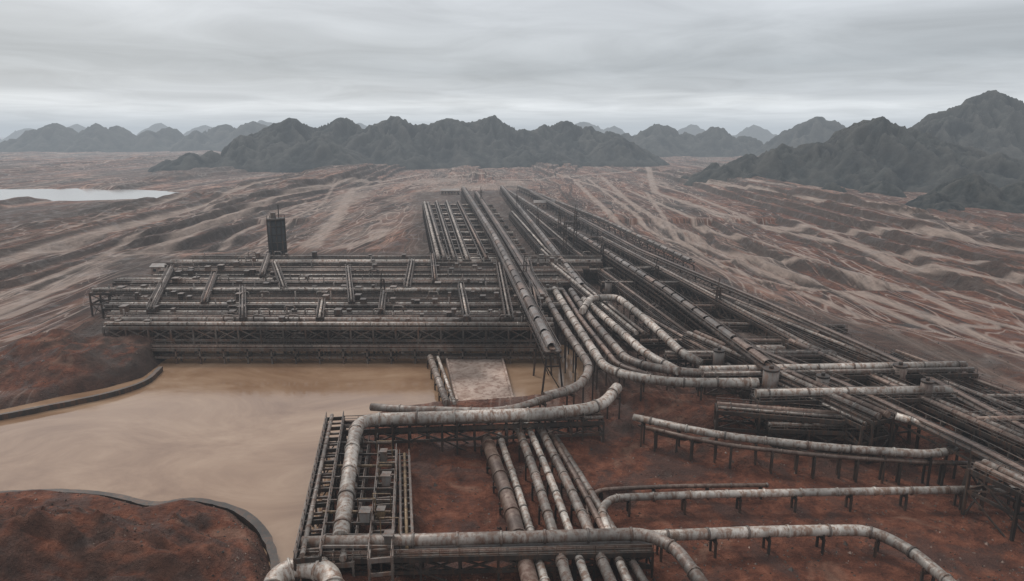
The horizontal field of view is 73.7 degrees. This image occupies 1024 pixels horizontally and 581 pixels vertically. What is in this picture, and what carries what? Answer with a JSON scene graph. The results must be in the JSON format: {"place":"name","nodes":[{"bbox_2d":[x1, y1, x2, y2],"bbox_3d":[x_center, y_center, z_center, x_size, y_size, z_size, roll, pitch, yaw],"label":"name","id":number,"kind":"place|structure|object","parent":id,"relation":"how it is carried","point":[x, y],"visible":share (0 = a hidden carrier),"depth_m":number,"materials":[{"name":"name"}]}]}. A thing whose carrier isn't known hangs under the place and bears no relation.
{"place":"outdoors","nodes":[
{"label":"outdoors","id":0,"kind":"place"},
{"bbox_2d":[0,188,177,200],"bbox_3d":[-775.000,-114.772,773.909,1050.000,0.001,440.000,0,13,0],"label":"water","id":1,"kind":"structure","parent":0,"point":[73,194],"depth_m":706.71,"materials":[{"name":"grey liquid"}]},
{"bbox_2d":[0,121,267,152],"bbox_3d":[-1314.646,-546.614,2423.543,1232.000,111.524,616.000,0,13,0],"label":"mountain range","id":2,"kind":"structure","parent":0,"point":[57,137],"depth_m":2351.70,"materials":[{"name":"stone"}]},
{"bbox_2d":[0,345,582,564],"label":"water","id":3,"kind":"structure","parent":0,"point":[242,434],"depth_m":143.24,"materials":[{"name":"liquid"}]},
{"bbox_2d":[150,342,558,363],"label":"walkway","id":4,"kind":"structure","parent":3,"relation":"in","point":[367,348],"depth_m":182.39,"materials":[{"name":"metal"}]},
{"bbox_2d":[0,120,776,143],"bbox_3d":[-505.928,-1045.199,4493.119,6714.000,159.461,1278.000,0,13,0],"label":"mountain range","id":5,"kind":"structure","parent":0,"point":[764,136],"depth_m":4334.99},
{"bbox_2d":[148,115,669,172],"bbox_3d":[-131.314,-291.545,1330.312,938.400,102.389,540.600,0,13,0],"label":"mountain range","id":6,"kind":"structure","parent":0,"point":[290,145],"depth_m":1270.12,"materials":[{"name":"stone"}]},
{"bbox_2d":[0,137,1023,580],"bbox_3d":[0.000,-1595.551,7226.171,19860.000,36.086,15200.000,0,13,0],"label":"ground","id":7,"kind":"structure","parent":0,"point":[870,267],"depth_m":219.62,"materials":[{"name":"soil"}]},
{"bbox_2d":[0,366,162,419],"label":"retaining wall","id":8,"kind":"structure","parent":7,"relation":"on","point":[154,375],"depth_m":155.65,"materials":[{"name":"concrete"}]},
{"bbox_2d":[0,489,278,568],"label":"retaining wall","id":9,"kind":"structure","parent":7,"relation":"on","point":[249,520],"depth_m":110.36,"materials":[{"name":"concrete"}]},
{"bbox_2d":[146,265,174,326],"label":"pipe bridge","id":10,"kind":"structure","parent":7,"relation":"on","point":[158,292],"depth_m":218.47,"materials":[{"name":"metal"}]},
{"bbox_2d":[201,271,217,307],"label":"pipe bridge","id":11,"kind":"structure","parent":7,"relation":"on","point":[210,285],"depth_m":221.42,"materials":[{"name":"metal"}]},
{"bbox_2d":[239,286,249,353],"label":"pipe bridge","id":12,"kind":"structure","parent":7,"relation":"on","point":[242,302],"depth_m":195.57,"materials":[{"name":"metal"}]},
{"bbox_2d":[266,205,286,253],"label":"silo tower","id":13,"kind":"structure","parent":7,"relation":"on","point":[276,232],"depth_m":308.00,"materials":[{"name":"metal"}]},
{"bbox_2d":[264,556,344,580],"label":"pipeline","id":14,"kind":"object","parent":7,"relation":"on","point":[324,569],"visible":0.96,"depth_m":88.86,"materials":[{"name":"metal"}]},
{"bbox_2d":[315,299,325,353],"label":"pipe bridge","id":15,"kind":"structure","parent":7,"relation":"on","point":[319,312],"depth_m":191.14,"materials":[{"name":"metal"}]},
{"bbox_2d":[105,304,544,343],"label":"pipe rack","id":16,"kind":"object","parent":7,"relation":"on","point":[125,307],"visible":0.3,"depth_m":199.17,"materials":[{"name":"metal"}]},
{"bbox_2d":[88,283,564,315],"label":"pipe rack","id":17,"kind":"object","parent":7,"relation":"on","point":[149,290],"visible":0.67,"depth_m":223.02,"materials":[{"name":"metal"}]},
{"bbox_2d":[104,308,548,343],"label":"pipe rack","id":18,"kind":"object","parent":7,"relation":"on","point":[337,312],"visible":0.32,"depth_m":193.14,"materials":[{"name":"metal"}]},
{"bbox_2d":[102,314,554,359],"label":"pipe rack","id":19,"kind":"object","parent":7,"relation":"on","point":[207,322],"visible":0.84,"depth_m":185.56,"materials":[{"name":"metal"}]},
{"bbox_2d":[109,290,550,313],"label":"pipe rack","id":20,"kind":"object","parent":7,"relation":"on","point":[174,293],"visible":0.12,"depth_m":218.09,"materials":[{"name":"metal"}]},
{"bbox_2d":[101,297,561,331],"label":"pipe rack","id":21,"kind":"object","parent":7,"relation":"on","point":[415,304],"visible":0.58,"depth_m":204.42,"materials":[{"name":"metal"}]},
{"bbox_2d":[119,291,553,322],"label":"pipe rack","id":22,"kind":"object","parent":7,"relation":"on","point":[181,295],"visible":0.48,"depth_m":211.36,"materials":[{"name":"metal"}]},
{"bbox_2d":[112,273,564,296],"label":"pipe rack","id":23,"kind":"object","parent":7,"relation":"on","point":[123,280],"visible":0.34,"depth_m":244.77,"materials":[{"name":"metal"}]},
{"bbox_2d":[125,281,557,307],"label":"pipe rack","id":24,"kind":"object","parent":7,"relation":"on","point":[268,284],"visible":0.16,"depth_m":230.25,"materials":[{"name":"metal"}]},
{"bbox_2d":[345,264,354,307],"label":"pipe bridge","id":25,"kind":"structure","parent":7,"relation":"on","point":[350,291],"depth_m":223.66,"materials":[{"name":"metal"}]},
{"bbox_2d":[130,276,570,297],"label":"pipe rack","id":26,"kind":"object","parent":7,"relation":"on","point":[179,281],"visible":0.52,"depth_m":236.52,"materials":[{"name":"metal"}]},
{"bbox_2d":[293,411,414,580],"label":"steel platform","id":27,"kind":"structure","parent":7,"relation":"on","point":[374,517],"depth_m":103.51,"materials":[{"name":"metal"}]},
{"bbox_2d":[152,268,567,286],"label":"pipe rack","id":28,"kind":"object","parent":7,"relation":"on","point":[250,272],"visible":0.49,"depth_m":252.96,"materials":[{"name":"metal"}]},
{"bbox_2d":[157,264,583,278],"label":"pipe rack","id":29,"kind":"object","parent":7,"relation":"on","point":[220,267],"visible":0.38,"depth_m":258.64,"materials":[{"name":"metal"}]},
{"bbox_2d":[164,256,602,282],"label":"pipe rack","id":30,"kind":"object","parent":7,"relation":"on","point":[281,262],"visible":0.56,"depth_m":272.26,"materials":[{"name":"metal"}]},
{"bbox_2d":[177,261,589,286],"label":"pipe rack","id":31,"kind":"object","parent":7,"relation":"on","point":[455,266],"visible":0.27,"depth_m":265.66,"materials":[{"name":"metal"}]},
{"bbox_2d":[190,251,602,275],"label":"pipe rack","id":32,"kind":"object","parent":7,"relation":"on","point":[313,255],"visible":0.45,"depth_m":283.43,"materials":[{"name":"metal"}]},
{"bbox_2d":[403,257,414,292],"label":"pipe bridge","id":33,"kind":"structure","parent":7,"relation":"on","point":[410,267],"depth_m":244.40,"materials":[{"name":"metal"}]},
{"bbox_2d":[422,201,448,264],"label":"pipe rack","id":34,"kind":"object","parent":7,"relation":"on","point":[431,226],"visible":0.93,"depth_m":343.41,"materials":[{"name":"metal"}]},
{"bbox_2d":[427,354,449,405],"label":"pipeline","id":35,"kind":"object","parent":7,"relation":"on","point":[434,371],"visible":0.89,"depth_m":162.85,"materials":[{"name":"metal"}]},
{"bbox_2d":[434,200,458,261],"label":"pipe rack","id":36,"kind":"object","parent":7,"relation":"on","point":[447,236],"visible":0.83,"depth_m":338.50,"materials":[{"name":"metal"}]},
{"bbox_2d":[444,200,471,264],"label":"pipe rack","id":37,"kind":"object","parent":7,"relation":"on","point":[458,235],"visible":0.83,"depth_m":334.94,"materials":[{"name":"metal"}]},
{"bbox_2d":[369,393,552,438],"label":"pipeline","id":38,"kind":"object","parent":7,"relation":"on","point":[539,401],"visible":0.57,"depth_m":132.19,"materials":[{"name":"metal"}]},
{"bbox_2d":[457,282,470,352],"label":"pipe bridge","id":39,"kind":"structure","parent":7,"relation":"on","point":[465,302],"depth_m":201.15,"materials":[{"name":"metal"}]},
{"bbox_2d":[342,412,604,452],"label":"pipe rack","id":40,"kind":"object","parent":7,"relation":"on","point":[552,424],"visible":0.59,"depth_m":130.19,"materials":[{"name":"metal"}]},
{"bbox_2d":[456,200,490,264],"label":"pipe rack","id":41,"kind":"object","parent":7,"relation":"on","point":[474,236],"visible":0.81,"depth_m":341.47,"materials":[{"name":"metal"}]},
{"bbox_2d":[332,383,621,534],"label":"pipeline","id":42,"kind":"object","parent":7,"relation":"on","point":[342,525],"visible":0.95,"depth_m":127.60,"materials":[{"name":"metal"}]},
{"bbox_2d":[302,541,653,580],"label":"pipe rack","id":43,"kind":"object","parent":7,"relation":"on","point":[509,553],"visible":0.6,"depth_m":92.20,"materials":[{"name":"metal"}]},
{"bbox_2d":[444,352,513,400],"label":"concrete causeway","id":44,"kind":"structure","parent":7,"relation":"on","point":[473,379],"depth_m":168.24,"materials":[{"name":"concrete"}]},
{"bbox_2d":[430,204,535,264],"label":"process rack block","id":45,"kind":"structure","parent":7,"relation":"on","point":[471,249],"depth_m":356.20,"materials":[{"name":"metal"}]},
{"bbox_2d":[300,527,707,580],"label":"pipeline","id":46,"kind":"object","parent":7,"relation":"on","point":[681,556],"visible":0.97,"depth_m":92.84,"materials":[{"name":"metal"}]},
{"bbox_2d":[496,261,513,353],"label":"pipe bridge","id":47,"kind":"structure","parent":7,"relation":"on","point":[509,308],"depth_m":211.48,"materials":[{"name":"metal"}]},
{"bbox_2d":[480,434,538,580],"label":"pipeline","id":48,"kind":"object","parent":7,"relation":"on","point":[513,519],"visible":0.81,"depth_m":108.81,"materials":[{"name":"metal"}]},
{"bbox_2d":[474,191,547,307],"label":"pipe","id":49,"kind":"object","parent":7,"relation":"on","point":[506,239],"visible":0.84,"depth_m":295.65,"materials":[{"name":"metal"}]},
{"bbox_2d":[460,186,562,393],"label":"conveyor","id":50,"kind":"object","parent":7,"relation":"on","point":[547,340],"visible":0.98,"depth_m":199.86,"materials":[{"name":"metal"}]},
{"bbox_2d":[0,317,1023,580],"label":"scattered rocks","id":51,"kind":"object","parent":7,"relation":"on","point":[576,523],"visible":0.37,"depth_m":107.10,"materials":[{"name":"stone"}]},
{"bbox_2d":[496,432,549,580],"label":"pipeline","id":52,"kind":"object","parent":7,"relation":"on","point":[528,524],"visible":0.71,"depth_m":109.39,"materials":[{"name":"metal"}]},
{"bbox_2d":[509,211,549,254],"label":"pipe rack","id":53,"kind":"object","parent":7,"relation":"on","point":[527,233],"visible":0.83,"depth_m":380.31,"materials":[{"name":"metal"}]},
{"bbox_2d":[512,422,572,580],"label":"pipeline","id":54,"kind":"object","parent":7,"relation":"on","point":[562,563],"visible":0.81,"depth_m":107.18,"materials":[{"name":"metal"}]},
{"bbox_2d":[499,185,587,306],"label":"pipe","id":55,"kind":"object","parent":7,"relation":"on","point":[544,239],"visible":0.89,"depth_m":362.31,"materials":[{"name":"metal"}]},
{"bbox_2d":[525,209,577,255],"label":"pipe rack","id":56,"kind":"object","parent":7,"relation":"on","point":[548,230],"visible":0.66,"depth_m":368.50,"materials":[{"name":"metal"}]},
{"bbox_2d":[524,422,591,580],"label":"pipeline","id":57,"kind":"object","parent":7,"relation":"on","point":[579,562],"visible":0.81,"depth_m":106.83,"materials":[{"name":"metal"}]},
{"bbox_2d":[542,291,593,421],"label":"pipeline","id":58,"kind":"object","parent":7,"relation":"on","point":[582,381],"visible":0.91,"depth_m":155.83,"materials":[{"name":"metal"}]},
{"bbox_2d":[534,422,616,580],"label":"pipeline","id":59,"kind":"object","parent":7,"relation":"on","point":[603,564],"visible":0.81,"depth_m":106.76,"materials":[{"name":"metal"}]},
{"bbox_2d":[545,427,633,580],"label":"pipeline","id":60,"kind":"object","parent":7,"relation":"on","point":[587,500],"visible":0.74,"depth_m":112.08,"materials":[{"name":"metal"}]},
{"bbox_2d":[544,262,649,350],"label":"pipe rack","id":61,"kind":"object","parent":7,"relation":"on","point":[628,325],"visible":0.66,"depth_m":199.90,"materials":[{"name":"metal"}]},
{"bbox_2d":[554,435,648,580],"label":"pipeline","id":62,"kind":"object","parent":7,"relation":"on","point":[636,569],"visible":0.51,"depth_m":108.97,"materials":[{"name":"metal"}]},
{"bbox_2d":[516,185,694,270],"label":"conveyor","id":63,"kind":"object","parent":7,"relation":"on","point":[683,258],"visible":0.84,"depth_m":372.85,"materials":[{"name":"metal"}]},
{"bbox_2d":[562,289,653,385],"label":"pipeline","id":64,"kind":"object","parent":7,"relation":"on","point":[608,353],"visible":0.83,"depth_m":170.00,"materials":[{"name":"metal"}]},
{"bbox_2d":[583,265,667,282],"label":"pipe rack","id":65,"kind":"object","parent":7,"relation":"on","point":[645,269],"visible":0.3,"depth_m":271.57,"materials":[{"name":"metal"}]},
{"bbox_2d":[581,297,680,389],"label":"pipeline","id":66,"kind":"object","parent":7,"relation":"on","point":[633,343],"visible":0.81,"depth_m":168.03,"materials":[{"name":"metal"}]},
{"bbox_2d":[569,248,700,342],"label":"pipe rack","id":67,"kind":"object","parent":7,"relation":"on","point":[635,298],"visible":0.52,"depth_m":224.28,"materials":[{"name":"metal"}]},
{"bbox_2d":[560,228,714,334],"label":"pipe","id":68,"kind":"object","parent":7,"relation":"on","point":[690,324],"visible":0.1,"depth_m":206.47,"materials":[{"name":"metal"}]},
{"bbox_2d":[579,294,703,376],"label":"pipeline","id":69,"kind":"object","parent":7,"relation":"on","point":[670,342],"visible":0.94,"depth_m":180.30,"materials":[{"name":"metal"}]},
{"bbox_2d":[507,190,778,387],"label":"conveyor","id":70,"kind":"object","parent":7,"relation":"on","point":[748,352],"visible":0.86,"depth_m":209.97,"materials":[{"name":"metal"}]},
{"bbox_2d":[600,280,692,295],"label":"pipe rack","id":71,"kind":"object","parent":7,"relation":"on","point":[672,284],"visible":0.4,"depth_m":246.92,"materials":[{"name":"metal"}]},
{"bbox_2d":[551,286,759,400],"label":"pipeline","id":72,"kind":"object","parent":7,"relation":"on","point":[619,372],"visible":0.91,"depth_m":145.65,"materials":[{"name":"metal"}]},
{"bbox_2d":[568,288,762,391],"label":"pipeline","id":73,"kind":"object","parent":7,"relation":"on","point":[618,350],"visible":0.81,"depth_m":155.05,"materials":[{"name":"metal"}]},
{"bbox_2d":[577,241,758,358],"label":"pipe rack","id":74,"kind":"object","parent":7,"relation":"on","point":[668,307],"visible":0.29,"depth_m":240.00,"materials":[{"name":"metal"}]},
{"bbox_2d":[634,311,712,364],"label":"pipe rack","id":75,"kind":"object","parent":7,"relation":"on","point":[676,334],"visible":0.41,"depth_m":179.48,"materials":[{"name":"metal"}]},
{"bbox_2d":[586,483,768,527],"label":"pipeline","id":76,"kind":"object","parent":7,"relation":"on","point":[600,491],"visible":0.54,"depth_m":113.07,"materials":[{"name":"metal"}]},
{"bbox_2d":[639,338,783,351],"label":"pipe rack","id":77,"kind":"object","parent":7,"relation":"on","point":[654,342],"visible":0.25,"depth_m":177.15,"materials":[{"name":"metal"}]},
{"bbox_2d":[597,236,826,358],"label":"pipe rack","id":78,"kind":"object","parent":7,"relation":"on","point":[744,315],"visible":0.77,"depth_m":224.06,"materials":[{"name":"metal"}]},
{"bbox_2d":[689,302,769,316],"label":"pipe rack","id":79,"kind":"object","parent":7,"relation":"on","point":[706,307],"visible":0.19,"depth_m":217.72,"materials":[{"name":"metal"}]},
{"bbox_2d":[661,271,825,342],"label":"pipe rack","id":80,"kind":"object","parent":7,"relation":"on","point":[768,312],"visible":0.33,"depth_m":210.79,"materials":[{"name":"metal"}]},
{"bbox_2d":[662,349,832,367],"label":"pipe rack","id":81,"kind":"object","parent":7,"relation":"on","point":[799,354],"visible":0.33,"depth_m":162.41,"materials":[{"name":"metal"}]},
{"bbox_2d":[761,365,779,400],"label":"storage tank","id":82,"kind":"object","parent":7,"relation":"on","point":[770,377],"visible":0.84,"depth_m":143.61,"materials":[{"name":"metal"}]},
{"bbox_2d":[529,191,1023,433],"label":"conveyor","id":83,"kind":"object","parent":7,"relation":"on","point":[968,400],"visible":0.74,"depth_m":202.57,"materials":[{"name":"metal"}]},
{"bbox_2d":[713,397,848,453],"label":"pipe rack","id":84,"kind":"object","parent":7,"relation":"on","point":[799,412],"visible":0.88,"depth_m":131.48,"materials":[{"name":"metal"}]},
{"bbox_2d":[717,320,847,333],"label":"pipe rack","id":85,"kind":"object","parent":7,"relation":"on","point":[738,325],"visible":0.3,"depth_m":196.12,"materials":[{"name":"metal"}]},
{"bbox_2d":[682,330,894,464],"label":"pipe rack","id":86,"kind":"object","parent":7,"relation":"on","point":[876,414],"visible":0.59,"depth_m":133.24,"materials":[{"name":"metal"}]},
{"bbox_2d":[632,412,959,485],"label":"pipeline","id":87,"kind":"object","parent":7,"relation":"on","point":[916,453],"visible":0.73,"depth_m":121.68,"materials":[{"name":"metal"}]},
{"bbox_2d":[652,524,955,580],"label":"pipeline","id":88,"kind":"object","parent":7,"relation":"on","point":[919,557],"visible":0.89,"depth_m":97.91,"materials":[{"name":"metal"}]},
{"bbox_2d":[637,422,972,468],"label":"pipe","id":89,"kind":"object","parent":7,"relation":"on","point":[674,437],"depth_m":129.52,"materials":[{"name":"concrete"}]},
{"bbox_2d":[598,485,1022,580],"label":"pipeline","id":90,"kind":"object","parent":7,"relation":"on","point":[739,495],"visible":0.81,"depth_m":109.52,"materials":[{"name":"metal"}]},
{"bbox_2d":[763,419,887,453],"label":"pipe rack","id":91,"kind":"object","parent":7,"relation":"on","point":[808,431],"visible":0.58,"depth_m":128.82,"materials":[{"name":"metal"}]},
{"bbox_2d":[777,379,879,463],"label":"pipe rack","id":92,"kind":"object","parent":7,"relation":"on","point":[856,424],"visible":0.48,"depth_m":127.48,"materials":[{"name":"metal"}]},
{"bbox_2d":[733,301,928,384],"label":"pipe rack","id":93,"kind":"object","parent":7,"relation":"on","point":[829,344],"visible":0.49,"depth_m":180.88,"materials":[{"name":"metal"}]},
{"bbox_2d":[646,426,1023,485],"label":"pipeline","id":94,"kind":"object","parent":7,"relation":"on","point":[941,463],"visible":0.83,"depth_m":119.85,"materials":[{"name":"metal"}]},
{"bbox_2d":[695,361,978,395],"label":"pipe rack","id":95,"kind":"object","parent":7,"relation":"on","point":[941,368],"visible":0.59,"depth_m":148.92,"materials":[{"name":"metal"}]},
{"bbox_2d":[748,385,957,428],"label":"pipeline","id":96,"kind":"object","parent":7,"relation":"on","point":[815,392],"visible":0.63,"depth_m":135.15,"materials":[{"name":"metal"}]},
{"bbox_2d":[710,334,1023,497],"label":"pipeline","id":97,"kind":"object","parent":7,"relation":"on","point":[972,447],"visible":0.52,"depth_m":120.79,"materials":[{"name":"metal"}]},
{"bbox_2d":[892,361,907,383],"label":"storage tank","id":98,"kind":"object","parent":7,"relation":"on","point":[901,367],"visible":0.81,"depth_m":148.10,"materials":[{"name":"metal"}]},
{"bbox_2d":[784,338,1023,464],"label":"pipe rack","id":99,"kind":"object","parent":7,"relation":"on","point":[1000,430],"visible":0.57,"depth_m":129.54,"materials":[{"name":"metal"}]},
{"bbox_2d":[843,344,1023,415],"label":"pipe rack","id":100,"kind":"object","parent":7,"relation":"on","point":[1008,406],"visible":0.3,"depth_m":139.91,"materials":[{"name":"metal"}]},
{"bbox_2d":[858,383,1023,460],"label":"pipe rack","id":101,"kind":"object","parent":7,"relation":"on","point":[986,439],"visible":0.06,"depth_m":125.17,"materials":[{"name":"metal"}]},
{"bbox_2d":[890,348,1023,408],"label":"pipe rack","id":102,"kind":"object","parent":7,"relation":"on","point":[982,384],"visible":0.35,"depth_m":148.39,"materials":[{"name":"metal"}]},
{"bbox_2d":[960,458,1023,540],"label":"pipe rack","id":103,"kind":"object","parent":7,"relation":"on","point":[1005,476],"visible":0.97,"depth_m":104.98,"materials":[{"name":"metal"}]},
{"bbox_2d":[961,410,1023,459],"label":"pipe rack","id":104,"kind":"object","parent":7,"relation":"on","point":[1019,418],"visible":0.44,"depth_m":125.64,"materials":[{"name":"metal"}]},
{"bbox_2d":[978,391,1023,411],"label":"pipe rack","id":105,"kind":"object","parent":7,"relation":"on","point":[1009,395],"visible":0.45,"depth_m":139.44,"materials":[{"name":"metal"}]},
{"bbox_2d":[0,0,1023,136],"label":"sky","id":106,"kind":"structure","parent":0,"point":[632,66],"materials":[{"name":"grey"}]},
{"bbox_2d":[621,116,846,156],"bbox_3d":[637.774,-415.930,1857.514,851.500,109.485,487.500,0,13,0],"label":"mountain range","id":107,"kind":"structure","parent":0,"point":[659,140],"depth_m":1861.37,"materials":[{"name":"stone"}]},
{"bbox_2d":[677,90,1023,197],"bbox_3d":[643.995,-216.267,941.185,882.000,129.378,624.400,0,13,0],"label":"mountain range","id":108,"kind":"structure","parent":0,"point":[982,135],"depth_m":801.77,"materials":[{"name":"stone"}]},
{"bbox_2d":[905,173,1023,213],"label":"hill","id":109,"kind":"structure","parent":0,"point":[972,190],"depth_m":538.00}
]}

